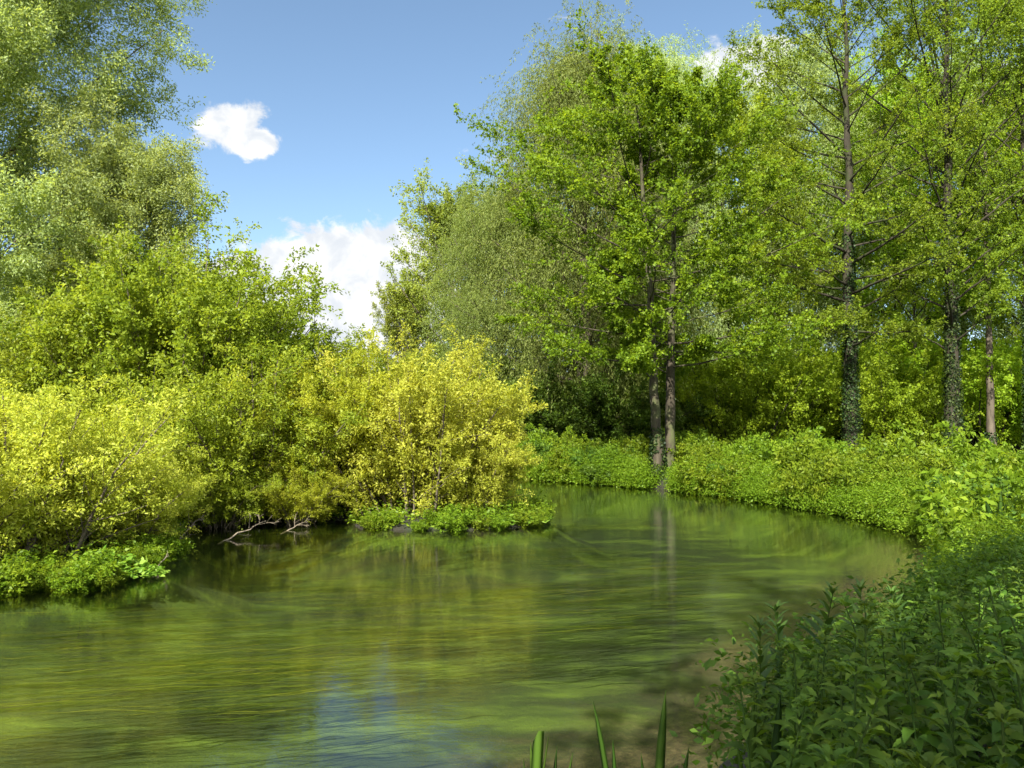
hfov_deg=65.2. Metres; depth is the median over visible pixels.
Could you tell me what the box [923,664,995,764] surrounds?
nettle plant
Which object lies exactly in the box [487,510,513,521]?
herb clump
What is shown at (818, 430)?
herb clump
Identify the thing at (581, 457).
herb clump
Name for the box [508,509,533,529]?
herb clump
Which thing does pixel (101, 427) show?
willow shrub
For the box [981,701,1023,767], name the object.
nettle plant
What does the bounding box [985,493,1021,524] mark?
iris clump
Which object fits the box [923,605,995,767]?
nettle plant
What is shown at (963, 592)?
nettle plant
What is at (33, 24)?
willow tree
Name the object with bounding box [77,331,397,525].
willow shrub
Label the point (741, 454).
herb clump
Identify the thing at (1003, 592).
nettle plant
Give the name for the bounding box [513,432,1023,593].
bank herbs
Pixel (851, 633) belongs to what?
nettle plant
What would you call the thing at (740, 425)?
hazel shrub
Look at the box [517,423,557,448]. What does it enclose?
herb clump
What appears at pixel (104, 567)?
herb clump
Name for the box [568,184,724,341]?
woodland tree
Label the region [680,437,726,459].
herb clump
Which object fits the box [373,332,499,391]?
elder shrub
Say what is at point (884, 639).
nettle plant
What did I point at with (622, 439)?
herb clump
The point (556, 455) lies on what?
herb clump
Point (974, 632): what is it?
nettle plant
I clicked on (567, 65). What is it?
willow tree
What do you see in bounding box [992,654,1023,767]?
nettle plant
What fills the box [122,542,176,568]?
herb clump
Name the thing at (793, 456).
herb clump
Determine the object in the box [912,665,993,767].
nettle plant
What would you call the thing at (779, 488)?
herb clump
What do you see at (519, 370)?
elder shrub
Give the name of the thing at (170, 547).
herb clump
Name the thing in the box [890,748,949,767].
nettle plant
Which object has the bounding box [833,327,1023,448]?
hazel shrub
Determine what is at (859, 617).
nettle plant
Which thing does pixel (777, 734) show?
iris clump
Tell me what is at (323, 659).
water weed
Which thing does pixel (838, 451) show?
herb clump
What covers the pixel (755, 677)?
nettle plant
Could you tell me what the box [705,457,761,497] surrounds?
herb clump
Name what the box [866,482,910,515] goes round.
herb clump
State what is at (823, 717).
nettle plant
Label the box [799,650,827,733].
nettle plant
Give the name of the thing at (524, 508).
herb clump
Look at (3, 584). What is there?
herb clump
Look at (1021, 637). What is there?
nettle plant
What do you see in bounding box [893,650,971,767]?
nettle plant
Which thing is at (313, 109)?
sky
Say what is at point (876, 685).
nettle plant
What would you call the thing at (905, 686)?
nettle plant
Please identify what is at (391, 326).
poplar tree
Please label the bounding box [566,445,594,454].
herb clump
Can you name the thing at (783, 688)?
nettle plant
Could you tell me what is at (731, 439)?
herb clump
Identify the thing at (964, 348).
hazel shrub
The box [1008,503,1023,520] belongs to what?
herb clump
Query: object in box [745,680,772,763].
nettle plant
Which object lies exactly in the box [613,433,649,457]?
herb clump
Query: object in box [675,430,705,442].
herb clump
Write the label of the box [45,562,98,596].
herb clump
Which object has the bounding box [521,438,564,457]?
herb clump
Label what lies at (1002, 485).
herb clump
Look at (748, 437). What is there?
herb clump
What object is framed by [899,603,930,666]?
nettle plant
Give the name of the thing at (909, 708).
nettle plant
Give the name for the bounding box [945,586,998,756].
nettle plant
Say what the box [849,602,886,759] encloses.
nettle plant
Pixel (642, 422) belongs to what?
elder shrub
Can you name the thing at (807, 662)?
nettle plant
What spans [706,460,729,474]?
herb clump
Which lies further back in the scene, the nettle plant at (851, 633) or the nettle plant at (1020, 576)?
the nettle plant at (1020, 576)
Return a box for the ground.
[2,442,1022,767]
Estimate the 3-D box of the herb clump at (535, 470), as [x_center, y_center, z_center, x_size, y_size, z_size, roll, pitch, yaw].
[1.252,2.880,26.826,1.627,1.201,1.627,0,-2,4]
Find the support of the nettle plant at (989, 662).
on the ground
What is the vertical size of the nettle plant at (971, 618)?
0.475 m
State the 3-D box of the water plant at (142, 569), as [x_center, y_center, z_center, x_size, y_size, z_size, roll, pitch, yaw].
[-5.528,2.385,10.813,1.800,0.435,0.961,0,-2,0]
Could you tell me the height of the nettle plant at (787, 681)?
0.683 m
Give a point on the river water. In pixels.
(609, 503)
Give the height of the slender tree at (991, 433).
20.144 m
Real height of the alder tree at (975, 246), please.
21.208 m
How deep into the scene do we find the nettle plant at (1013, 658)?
4.56 m
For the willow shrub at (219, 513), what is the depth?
15.33 m
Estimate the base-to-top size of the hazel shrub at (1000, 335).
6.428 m
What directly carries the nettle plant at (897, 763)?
on the ground
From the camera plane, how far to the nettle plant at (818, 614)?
4.43 m
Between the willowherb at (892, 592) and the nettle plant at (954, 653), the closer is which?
the nettle plant at (954, 653)
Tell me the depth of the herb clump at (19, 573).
9.88 m
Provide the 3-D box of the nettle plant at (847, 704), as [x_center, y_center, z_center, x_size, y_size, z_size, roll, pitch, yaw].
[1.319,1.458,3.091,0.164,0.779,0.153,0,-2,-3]
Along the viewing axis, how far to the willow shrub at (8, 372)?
16.49 m
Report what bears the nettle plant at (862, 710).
on the ground
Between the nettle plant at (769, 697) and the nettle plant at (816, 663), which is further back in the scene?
the nettle plant at (769, 697)
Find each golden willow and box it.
[0,369,213,561]
[0,392,110,533]
[46,441,223,565]
[276,319,548,518]
[396,394,542,515]
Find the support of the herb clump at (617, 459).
on the ground
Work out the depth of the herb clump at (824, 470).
18.49 m
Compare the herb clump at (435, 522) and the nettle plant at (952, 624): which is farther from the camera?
the herb clump at (435, 522)
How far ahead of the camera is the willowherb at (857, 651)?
3.89 m
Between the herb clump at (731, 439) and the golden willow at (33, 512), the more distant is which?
the herb clump at (731, 439)
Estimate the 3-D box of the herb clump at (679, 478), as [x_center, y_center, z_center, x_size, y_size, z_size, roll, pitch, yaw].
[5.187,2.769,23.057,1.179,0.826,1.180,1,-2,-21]
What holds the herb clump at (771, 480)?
on the ground
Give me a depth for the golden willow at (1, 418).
12.15 m
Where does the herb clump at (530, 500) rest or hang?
on the ground
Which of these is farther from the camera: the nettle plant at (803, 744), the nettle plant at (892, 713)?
the nettle plant at (892, 713)
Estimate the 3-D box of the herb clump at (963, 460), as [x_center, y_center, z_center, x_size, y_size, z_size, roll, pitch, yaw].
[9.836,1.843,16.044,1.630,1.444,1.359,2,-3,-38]
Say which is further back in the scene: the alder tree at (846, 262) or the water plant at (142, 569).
the alder tree at (846, 262)
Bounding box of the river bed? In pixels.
[0,513,936,767]
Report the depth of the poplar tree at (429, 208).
43.96 m
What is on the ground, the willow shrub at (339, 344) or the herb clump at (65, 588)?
the willow shrub at (339, 344)
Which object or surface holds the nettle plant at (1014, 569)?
on the ground
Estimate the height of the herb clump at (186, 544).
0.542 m
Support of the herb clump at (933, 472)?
on the ground
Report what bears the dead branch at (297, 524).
in the river water
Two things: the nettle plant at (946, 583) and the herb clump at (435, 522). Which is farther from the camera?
the herb clump at (435, 522)
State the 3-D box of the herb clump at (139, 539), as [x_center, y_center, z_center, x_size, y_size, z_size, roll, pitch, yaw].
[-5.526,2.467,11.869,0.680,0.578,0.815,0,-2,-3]
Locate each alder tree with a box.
[453,7,905,481]
[721,0,1023,447]
[775,0,1023,449]
[897,0,1023,453]
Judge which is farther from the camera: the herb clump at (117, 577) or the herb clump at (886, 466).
the herb clump at (886, 466)
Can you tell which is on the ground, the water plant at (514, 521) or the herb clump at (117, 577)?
the water plant at (514, 521)
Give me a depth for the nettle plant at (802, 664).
4.44 m
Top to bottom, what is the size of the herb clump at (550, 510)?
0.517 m
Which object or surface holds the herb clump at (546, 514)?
on the ground
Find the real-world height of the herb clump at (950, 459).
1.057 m
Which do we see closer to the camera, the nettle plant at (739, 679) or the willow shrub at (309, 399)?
the nettle plant at (739, 679)
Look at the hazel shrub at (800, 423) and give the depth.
32.30 m
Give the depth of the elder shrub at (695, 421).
31.90 m
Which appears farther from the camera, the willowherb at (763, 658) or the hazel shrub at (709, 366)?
the hazel shrub at (709, 366)
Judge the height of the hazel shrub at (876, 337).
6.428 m
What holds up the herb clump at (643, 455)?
on the ground
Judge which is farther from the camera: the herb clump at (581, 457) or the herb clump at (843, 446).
the herb clump at (581, 457)
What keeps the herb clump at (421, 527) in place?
on the ground
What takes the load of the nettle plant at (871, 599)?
on the ground
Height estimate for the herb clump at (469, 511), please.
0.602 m
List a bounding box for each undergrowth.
[0,489,557,570]
[669,511,1023,767]
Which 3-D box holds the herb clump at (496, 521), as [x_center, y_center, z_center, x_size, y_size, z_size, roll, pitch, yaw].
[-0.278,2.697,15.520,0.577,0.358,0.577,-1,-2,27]
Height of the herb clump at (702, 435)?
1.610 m
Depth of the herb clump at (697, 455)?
23.05 m
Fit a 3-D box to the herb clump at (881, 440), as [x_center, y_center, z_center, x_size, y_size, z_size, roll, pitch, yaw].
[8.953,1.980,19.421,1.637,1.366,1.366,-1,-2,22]
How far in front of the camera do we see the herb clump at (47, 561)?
10.44 m
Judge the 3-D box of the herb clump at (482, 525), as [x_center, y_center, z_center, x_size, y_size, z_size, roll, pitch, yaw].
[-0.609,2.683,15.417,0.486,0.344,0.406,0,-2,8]
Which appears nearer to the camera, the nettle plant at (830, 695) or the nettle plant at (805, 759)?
the nettle plant at (805, 759)
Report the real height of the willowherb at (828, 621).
0.865 m
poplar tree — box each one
[367,269,442,371]
[380,154,512,375]
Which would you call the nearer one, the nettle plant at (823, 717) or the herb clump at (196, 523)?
the nettle plant at (823, 717)
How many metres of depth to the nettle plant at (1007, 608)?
2.52 m
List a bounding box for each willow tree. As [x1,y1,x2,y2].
[0,0,215,379]
[0,72,257,352]
[403,161,591,384]
[417,0,730,439]
[552,13,783,374]
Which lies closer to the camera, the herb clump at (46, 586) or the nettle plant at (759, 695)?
the nettle plant at (759, 695)
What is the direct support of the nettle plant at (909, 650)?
on the ground
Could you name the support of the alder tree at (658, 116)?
on the ground
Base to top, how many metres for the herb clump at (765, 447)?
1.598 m
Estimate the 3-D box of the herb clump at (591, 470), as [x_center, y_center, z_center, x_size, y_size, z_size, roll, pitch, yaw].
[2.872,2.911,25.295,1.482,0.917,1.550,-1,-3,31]
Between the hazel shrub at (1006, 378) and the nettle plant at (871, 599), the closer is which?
the nettle plant at (871, 599)
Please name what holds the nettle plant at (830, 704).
on the ground
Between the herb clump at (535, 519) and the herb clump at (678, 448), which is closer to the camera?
the herb clump at (535, 519)
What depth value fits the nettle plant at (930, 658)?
3.38 m
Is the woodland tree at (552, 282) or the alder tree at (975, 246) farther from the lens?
the woodland tree at (552, 282)
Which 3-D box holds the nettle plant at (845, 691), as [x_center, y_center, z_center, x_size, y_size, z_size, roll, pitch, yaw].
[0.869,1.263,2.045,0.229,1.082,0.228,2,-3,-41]
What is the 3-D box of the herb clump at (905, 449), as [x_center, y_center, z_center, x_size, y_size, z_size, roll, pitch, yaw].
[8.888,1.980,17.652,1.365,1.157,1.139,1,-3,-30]
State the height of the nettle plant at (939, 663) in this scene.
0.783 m
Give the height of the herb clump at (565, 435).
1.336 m
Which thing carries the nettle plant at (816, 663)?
on the ground
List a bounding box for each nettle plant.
[721,673,771,767]
[731,674,773,761]
[743,661,772,762]
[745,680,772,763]
[758,654,777,725]
[766,638,825,767]
[766,646,786,727]
[767,693,815,767]
[772,653,800,736]
[774,662,806,749]
[780,644,813,715]
[780,678,800,747]
[781,677,811,749]
[783,664,831,762]
[796,631,840,767]
[797,656,815,692]
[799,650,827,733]
[801,647,839,741]
[804,744,863,767]
[810,611,838,684]
[812,624,842,753]
[814,660,869,767]
[819,661,878,767]
[825,654,846,738]
[828,677,899,767]
[830,642,884,757]
[832,595,920,759]
[832,619,851,661]
[832,630,887,767]
[832,661,864,746]
[838,612,900,767]
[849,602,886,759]
[855,599,896,763]
[867,595,898,688]
[868,625,923,767]
[872,637,889,676]
[873,603,890,669]
[873,758,912,767]
[879,620,937,767]
[884,626,920,748]
[886,602,913,736]
[886,614,924,675]
[886,636,920,758]
[890,622,916,673]
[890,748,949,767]
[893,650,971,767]
[897,633,932,736]
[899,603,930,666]
[904,610,955,749]
[905,596,957,751]
[905,600,920,644]
[907,593,927,628]
[912,583,928,620]
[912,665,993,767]
[916,626,934,684]
[917,600,937,662]
[918,647,988,767]
[921,606,949,712]
[923,568,955,686]
[923,590,980,765]
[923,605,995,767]
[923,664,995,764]
[937,590,972,719]
[939,574,952,596]
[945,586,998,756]
[947,600,1022,767]
[949,587,966,619]
[949,587,978,644]
[949,596,983,714]
[951,585,984,650]
[952,578,977,619]
[957,579,1005,766]
[960,566,970,595]
[962,601,976,636]
[967,592,997,740]
[969,588,990,657]
[976,575,1023,767]
[981,586,998,634]
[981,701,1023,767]
[982,547,995,569]
[982,609,999,678]
[982,689,1023,761]
[984,581,1018,683]
[984,616,1023,767]
[988,570,1023,679]
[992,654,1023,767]
[993,602,1023,683]
[994,566,1020,679]
[994,569,1020,616]
[994,623,1023,701]
[1006,602,1023,752]
[1007,594,1023,680]
[1008,566,1023,604]
[1008,587,1021,680]
[1010,609,1023,741]
[1010,634,1023,685]
[1011,559,1023,621]
[1012,574,1023,622]
[1012,583,1023,665]
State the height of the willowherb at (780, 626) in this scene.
0.750 m
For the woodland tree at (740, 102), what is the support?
on the ground
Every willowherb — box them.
[730,614,785,746]
[761,600,807,717]
[797,581,850,716]
[821,614,882,737]
[830,578,884,687]
[878,584,924,665]
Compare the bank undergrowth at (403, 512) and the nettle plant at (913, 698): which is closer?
the nettle plant at (913, 698)
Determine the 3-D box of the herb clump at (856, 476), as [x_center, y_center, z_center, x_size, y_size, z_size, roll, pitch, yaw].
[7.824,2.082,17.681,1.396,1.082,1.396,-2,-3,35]
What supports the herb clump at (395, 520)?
on the ground
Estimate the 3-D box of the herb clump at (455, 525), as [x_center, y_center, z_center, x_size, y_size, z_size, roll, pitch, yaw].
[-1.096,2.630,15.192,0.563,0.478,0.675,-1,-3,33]
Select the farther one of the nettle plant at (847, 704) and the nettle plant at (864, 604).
the nettle plant at (864, 604)
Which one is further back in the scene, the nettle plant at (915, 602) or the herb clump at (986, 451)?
the herb clump at (986, 451)
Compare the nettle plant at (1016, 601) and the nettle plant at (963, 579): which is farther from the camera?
the nettle plant at (963, 579)
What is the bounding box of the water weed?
[0,520,860,753]
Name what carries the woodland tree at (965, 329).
on the ground
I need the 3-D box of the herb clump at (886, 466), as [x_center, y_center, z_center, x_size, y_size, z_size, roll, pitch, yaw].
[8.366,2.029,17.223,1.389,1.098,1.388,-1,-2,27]
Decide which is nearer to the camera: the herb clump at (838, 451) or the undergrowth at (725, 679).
the undergrowth at (725, 679)
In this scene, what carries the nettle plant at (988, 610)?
on the ground
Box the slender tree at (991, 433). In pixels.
[889,0,1023,446]
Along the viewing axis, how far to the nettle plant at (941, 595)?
3.24 m
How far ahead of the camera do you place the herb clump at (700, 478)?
22.21 m
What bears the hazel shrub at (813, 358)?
on the ground
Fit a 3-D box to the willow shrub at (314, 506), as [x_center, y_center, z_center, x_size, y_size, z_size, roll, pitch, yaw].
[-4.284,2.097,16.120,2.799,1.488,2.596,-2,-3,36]
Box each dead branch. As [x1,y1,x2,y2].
[180,514,204,538]
[218,512,280,545]
[281,511,309,533]
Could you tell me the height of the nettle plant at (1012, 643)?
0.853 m
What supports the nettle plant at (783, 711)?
on the ground
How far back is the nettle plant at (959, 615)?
4.64 m
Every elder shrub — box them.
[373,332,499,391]
[422,350,603,399]
[425,359,556,435]
[489,355,649,441]
[529,346,715,442]
[564,362,744,439]
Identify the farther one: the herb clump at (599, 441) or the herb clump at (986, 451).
the herb clump at (599, 441)
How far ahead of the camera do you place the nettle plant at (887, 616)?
4.86 m
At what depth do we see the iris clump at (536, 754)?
2.47 m
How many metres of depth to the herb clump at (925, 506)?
14.27 m
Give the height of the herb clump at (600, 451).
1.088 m
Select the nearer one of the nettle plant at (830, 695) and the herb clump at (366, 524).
the nettle plant at (830, 695)
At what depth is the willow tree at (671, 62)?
38.97 m
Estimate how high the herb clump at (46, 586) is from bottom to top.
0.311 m
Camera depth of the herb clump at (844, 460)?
18.68 m
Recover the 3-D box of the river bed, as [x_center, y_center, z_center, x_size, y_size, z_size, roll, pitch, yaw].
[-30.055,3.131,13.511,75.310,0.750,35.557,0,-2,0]
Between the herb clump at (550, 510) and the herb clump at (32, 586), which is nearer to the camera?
the herb clump at (32, 586)
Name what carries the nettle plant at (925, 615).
on the ground
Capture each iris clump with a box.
[523,731,572,767]
[593,690,688,767]
[736,670,795,767]
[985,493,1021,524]
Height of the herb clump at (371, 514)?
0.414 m
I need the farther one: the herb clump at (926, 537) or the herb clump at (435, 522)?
the herb clump at (435, 522)
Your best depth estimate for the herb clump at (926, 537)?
11.80 m
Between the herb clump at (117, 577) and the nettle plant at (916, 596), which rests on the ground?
the nettle plant at (916, 596)
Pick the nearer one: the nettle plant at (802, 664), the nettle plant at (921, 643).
the nettle plant at (802, 664)
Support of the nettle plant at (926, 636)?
on the ground
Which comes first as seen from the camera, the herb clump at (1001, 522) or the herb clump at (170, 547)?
the herb clump at (1001, 522)
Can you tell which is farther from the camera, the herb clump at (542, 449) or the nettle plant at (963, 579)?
the herb clump at (542, 449)
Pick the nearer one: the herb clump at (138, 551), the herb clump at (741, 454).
the herb clump at (138, 551)
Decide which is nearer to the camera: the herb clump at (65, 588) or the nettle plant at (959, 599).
the nettle plant at (959, 599)
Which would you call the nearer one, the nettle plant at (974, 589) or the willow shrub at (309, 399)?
the nettle plant at (974, 589)
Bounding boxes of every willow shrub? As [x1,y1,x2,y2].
[0,183,349,461]
[0,246,264,425]
[2,385,238,490]
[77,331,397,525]
[171,454,283,528]
[204,324,493,513]
[218,297,404,419]
[238,453,375,525]
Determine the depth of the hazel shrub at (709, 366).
33.99 m
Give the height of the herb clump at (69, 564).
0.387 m
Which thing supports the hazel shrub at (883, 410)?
on the ground
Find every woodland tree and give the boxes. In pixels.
[515,190,597,366]
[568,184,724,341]
[654,54,828,367]
[698,15,930,369]
[704,145,840,349]
[779,8,1022,367]
[783,85,971,350]
[843,26,1023,351]
[903,59,1023,357]
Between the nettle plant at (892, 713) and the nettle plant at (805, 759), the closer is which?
the nettle plant at (805, 759)
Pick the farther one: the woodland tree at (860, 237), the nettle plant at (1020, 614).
the woodland tree at (860, 237)
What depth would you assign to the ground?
11.80 m
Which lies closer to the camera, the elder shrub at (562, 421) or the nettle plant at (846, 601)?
the nettle plant at (846, 601)
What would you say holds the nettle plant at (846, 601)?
on the ground
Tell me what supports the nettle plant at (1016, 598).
on the ground
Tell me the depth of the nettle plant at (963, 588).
6.00 m
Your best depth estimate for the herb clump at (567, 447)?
27.13 m
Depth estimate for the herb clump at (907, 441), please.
18.86 m
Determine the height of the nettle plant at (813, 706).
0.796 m
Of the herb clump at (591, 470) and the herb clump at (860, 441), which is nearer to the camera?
the herb clump at (860, 441)
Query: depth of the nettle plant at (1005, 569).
4.81 m
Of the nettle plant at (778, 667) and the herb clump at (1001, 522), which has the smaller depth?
the nettle plant at (778, 667)
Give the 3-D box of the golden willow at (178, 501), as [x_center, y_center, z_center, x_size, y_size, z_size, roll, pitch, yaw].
[-6.094,1.843,12.526,2.948,1.985,3.111,0,-2,-7]
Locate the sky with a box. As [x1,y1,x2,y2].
[0,0,1023,377]
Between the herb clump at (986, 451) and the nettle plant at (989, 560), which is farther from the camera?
the herb clump at (986, 451)
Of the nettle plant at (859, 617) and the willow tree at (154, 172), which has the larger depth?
the willow tree at (154, 172)
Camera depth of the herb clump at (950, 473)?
15.60 m
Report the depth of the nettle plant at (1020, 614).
3.73 m
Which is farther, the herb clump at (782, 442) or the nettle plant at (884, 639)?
the herb clump at (782, 442)
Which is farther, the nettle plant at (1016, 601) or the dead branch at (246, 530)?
the dead branch at (246, 530)
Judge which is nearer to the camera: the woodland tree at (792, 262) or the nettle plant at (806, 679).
the nettle plant at (806, 679)
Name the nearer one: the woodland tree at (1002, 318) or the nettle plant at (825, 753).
the nettle plant at (825, 753)
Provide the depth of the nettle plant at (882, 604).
5.30 m
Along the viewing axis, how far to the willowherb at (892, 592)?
4.84 m
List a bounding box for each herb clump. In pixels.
[0,548,60,570]
[0,549,51,601]
[0,564,18,595]
[18,561,60,594]
[38,569,74,593]
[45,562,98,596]
[51,553,98,569]
[55,561,83,589]
[62,547,121,594]
[90,566,126,589]
[100,546,154,576]
[106,531,166,551]
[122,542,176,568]
[139,534,183,567]
[149,528,195,561]
[165,519,184,538]
[192,519,212,526]
[323,503,344,519]
[345,514,363,523]
[356,512,391,531]
[360,510,387,521]
[369,506,405,531]
[410,519,430,531]
[422,507,454,529]
[434,509,472,534]
[439,503,475,530]
[468,515,491,530]
[486,514,511,529]
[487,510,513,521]
[504,504,543,516]
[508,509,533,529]
[512,497,548,510]
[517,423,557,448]
[519,439,554,479]
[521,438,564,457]
[526,510,546,529]
[528,509,552,523]
[529,452,558,481]
[531,499,556,518]
[532,498,552,506]
[541,442,591,481]
[547,426,593,445]
[551,432,585,447]
[559,439,590,449]
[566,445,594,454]
[568,447,618,468]
[578,463,616,485]
[586,445,637,461]
[589,437,622,447]
[589,442,618,449]
[605,435,636,450]
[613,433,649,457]
[614,454,634,469]
[634,446,664,463]
[637,436,694,463]
[673,466,691,485]
[674,453,719,495]
[675,429,731,450]
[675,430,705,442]
[678,441,725,465]
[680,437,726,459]
[687,447,727,467]
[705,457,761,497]
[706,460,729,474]
[709,435,745,447]
[718,430,784,469]
[721,449,762,469]
[726,436,758,451]
[760,469,790,492]
[767,468,812,505]
[771,429,826,467]
[772,430,840,473]
[779,450,845,507]
[784,426,847,454]
[826,440,869,456]
[827,452,872,470]
[829,454,891,496]
[832,445,868,454]
[834,432,881,455]
[835,449,877,463]
[845,437,905,464]
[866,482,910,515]
[867,419,947,461]
[868,453,928,485]
[873,447,964,484]
[878,447,939,465]
[895,487,926,524]
[905,450,1023,530]
[905,470,953,494]
[907,472,1023,562]
[913,482,961,525]
[919,504,981,555]
[920,421,1004,463]
[928,454,962,469]
[928,473,986,491]
[952,444,1023,476]
[953,440,1018,470]
[953,516,1022,542]
[961,463,1001,479]
[964,473,1023,507]
[975,445,1020,461]
[986,451,1023,479]
[992,457,1023,478]
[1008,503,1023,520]
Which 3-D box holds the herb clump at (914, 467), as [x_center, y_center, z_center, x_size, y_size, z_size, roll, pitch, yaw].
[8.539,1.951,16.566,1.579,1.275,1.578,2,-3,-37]
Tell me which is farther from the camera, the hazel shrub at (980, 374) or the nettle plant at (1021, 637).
the hazel shrub at (980, 374)
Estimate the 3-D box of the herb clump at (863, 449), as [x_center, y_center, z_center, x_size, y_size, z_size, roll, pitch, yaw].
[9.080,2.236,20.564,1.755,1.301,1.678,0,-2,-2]
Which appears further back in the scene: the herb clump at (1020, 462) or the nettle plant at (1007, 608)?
the herb clump at (1020, 462)
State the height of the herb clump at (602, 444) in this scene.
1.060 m
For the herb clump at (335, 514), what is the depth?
16.85 m
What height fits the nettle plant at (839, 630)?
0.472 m
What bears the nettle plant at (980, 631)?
on the ground
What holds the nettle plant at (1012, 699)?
on the ground
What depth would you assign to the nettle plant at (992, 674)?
4.05 m
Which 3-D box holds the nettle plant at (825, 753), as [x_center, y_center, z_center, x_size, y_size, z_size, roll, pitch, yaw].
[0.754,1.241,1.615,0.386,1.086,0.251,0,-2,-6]
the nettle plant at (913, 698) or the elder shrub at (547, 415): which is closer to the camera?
the nettle plant at (913, 698)
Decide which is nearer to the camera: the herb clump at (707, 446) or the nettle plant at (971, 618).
the nettle plant at (971, 618)
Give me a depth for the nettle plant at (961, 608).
3.06 m
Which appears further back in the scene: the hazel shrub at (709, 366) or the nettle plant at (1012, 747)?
the hazel shrub at (709, 366)
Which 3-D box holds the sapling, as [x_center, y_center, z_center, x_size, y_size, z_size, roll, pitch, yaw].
[17.682,-1.665,34.854,4.695,9.665,3.909,2,-3,-40]
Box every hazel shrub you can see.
[624,346,779,440]
[656,326,838,442]
[696,330,894,442]
[701,322,837,444]
[769,337,937,445]
[784,335,995,446]
[821,324,966,442]
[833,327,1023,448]
[834,344,978,377]
[887,328,1023,447]
[908,327,1017,443]
[924,335,1023,450]
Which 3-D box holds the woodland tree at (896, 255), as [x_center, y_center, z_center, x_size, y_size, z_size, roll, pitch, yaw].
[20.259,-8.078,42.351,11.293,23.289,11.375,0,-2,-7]
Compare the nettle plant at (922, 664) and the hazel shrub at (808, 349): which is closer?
the nettle plant at (922, 664)
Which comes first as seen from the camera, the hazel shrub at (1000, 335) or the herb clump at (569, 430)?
the herb clump at (569, 430)
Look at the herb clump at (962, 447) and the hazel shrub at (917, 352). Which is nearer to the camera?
the herb clump at (962, 447)
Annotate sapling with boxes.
[857,235,960,446]
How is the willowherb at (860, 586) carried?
on the ground
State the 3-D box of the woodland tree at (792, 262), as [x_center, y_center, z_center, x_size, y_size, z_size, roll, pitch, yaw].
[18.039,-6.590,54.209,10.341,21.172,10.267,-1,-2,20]
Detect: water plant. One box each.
[59,544,169,579]
[439,500,552,525]
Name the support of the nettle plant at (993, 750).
on the ground
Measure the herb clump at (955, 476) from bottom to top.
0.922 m
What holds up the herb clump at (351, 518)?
on the ground
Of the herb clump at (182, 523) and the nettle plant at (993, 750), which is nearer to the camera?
the nettle plant at (993, 750)
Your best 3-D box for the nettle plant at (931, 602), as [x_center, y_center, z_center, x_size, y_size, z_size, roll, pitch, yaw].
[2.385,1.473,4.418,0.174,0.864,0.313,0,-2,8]
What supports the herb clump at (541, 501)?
on the ground
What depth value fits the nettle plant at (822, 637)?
2.93 m
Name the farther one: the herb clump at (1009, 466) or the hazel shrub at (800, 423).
the hazel shrub at (800, 423)
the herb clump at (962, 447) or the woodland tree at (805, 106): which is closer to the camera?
the herb clump at (962, 447)
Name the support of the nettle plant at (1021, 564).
on the ground
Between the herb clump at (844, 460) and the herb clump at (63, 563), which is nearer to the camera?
the herb clump at (63, 563)
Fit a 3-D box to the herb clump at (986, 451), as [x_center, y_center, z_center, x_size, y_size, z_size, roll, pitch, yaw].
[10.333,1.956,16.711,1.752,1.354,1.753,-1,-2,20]
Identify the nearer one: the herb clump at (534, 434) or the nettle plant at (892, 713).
the nettle plant at (892, 713)
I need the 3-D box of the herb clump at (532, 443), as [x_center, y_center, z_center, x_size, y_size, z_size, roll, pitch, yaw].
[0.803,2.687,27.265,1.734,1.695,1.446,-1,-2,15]
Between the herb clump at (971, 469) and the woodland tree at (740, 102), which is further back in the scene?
the woodland tree at (740, 102)
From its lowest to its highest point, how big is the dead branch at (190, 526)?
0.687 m
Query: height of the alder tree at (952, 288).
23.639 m
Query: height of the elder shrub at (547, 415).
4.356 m
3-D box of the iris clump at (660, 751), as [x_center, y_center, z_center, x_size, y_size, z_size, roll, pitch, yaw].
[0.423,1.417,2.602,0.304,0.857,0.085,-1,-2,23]
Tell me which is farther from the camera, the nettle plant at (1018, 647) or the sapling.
the sapling
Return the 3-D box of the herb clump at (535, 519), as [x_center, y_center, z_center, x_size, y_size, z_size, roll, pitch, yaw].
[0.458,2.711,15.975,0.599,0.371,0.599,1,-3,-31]
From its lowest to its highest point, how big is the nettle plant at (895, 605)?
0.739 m
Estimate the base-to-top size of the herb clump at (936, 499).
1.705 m
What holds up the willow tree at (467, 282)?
on the ground
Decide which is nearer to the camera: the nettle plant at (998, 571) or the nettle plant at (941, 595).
the nettle plant at (941, 595)
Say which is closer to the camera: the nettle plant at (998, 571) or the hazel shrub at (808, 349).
the nettle plant at (998, 571)
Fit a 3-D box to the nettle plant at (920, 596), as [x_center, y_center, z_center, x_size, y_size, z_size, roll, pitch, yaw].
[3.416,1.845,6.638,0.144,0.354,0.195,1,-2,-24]
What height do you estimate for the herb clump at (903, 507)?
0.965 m

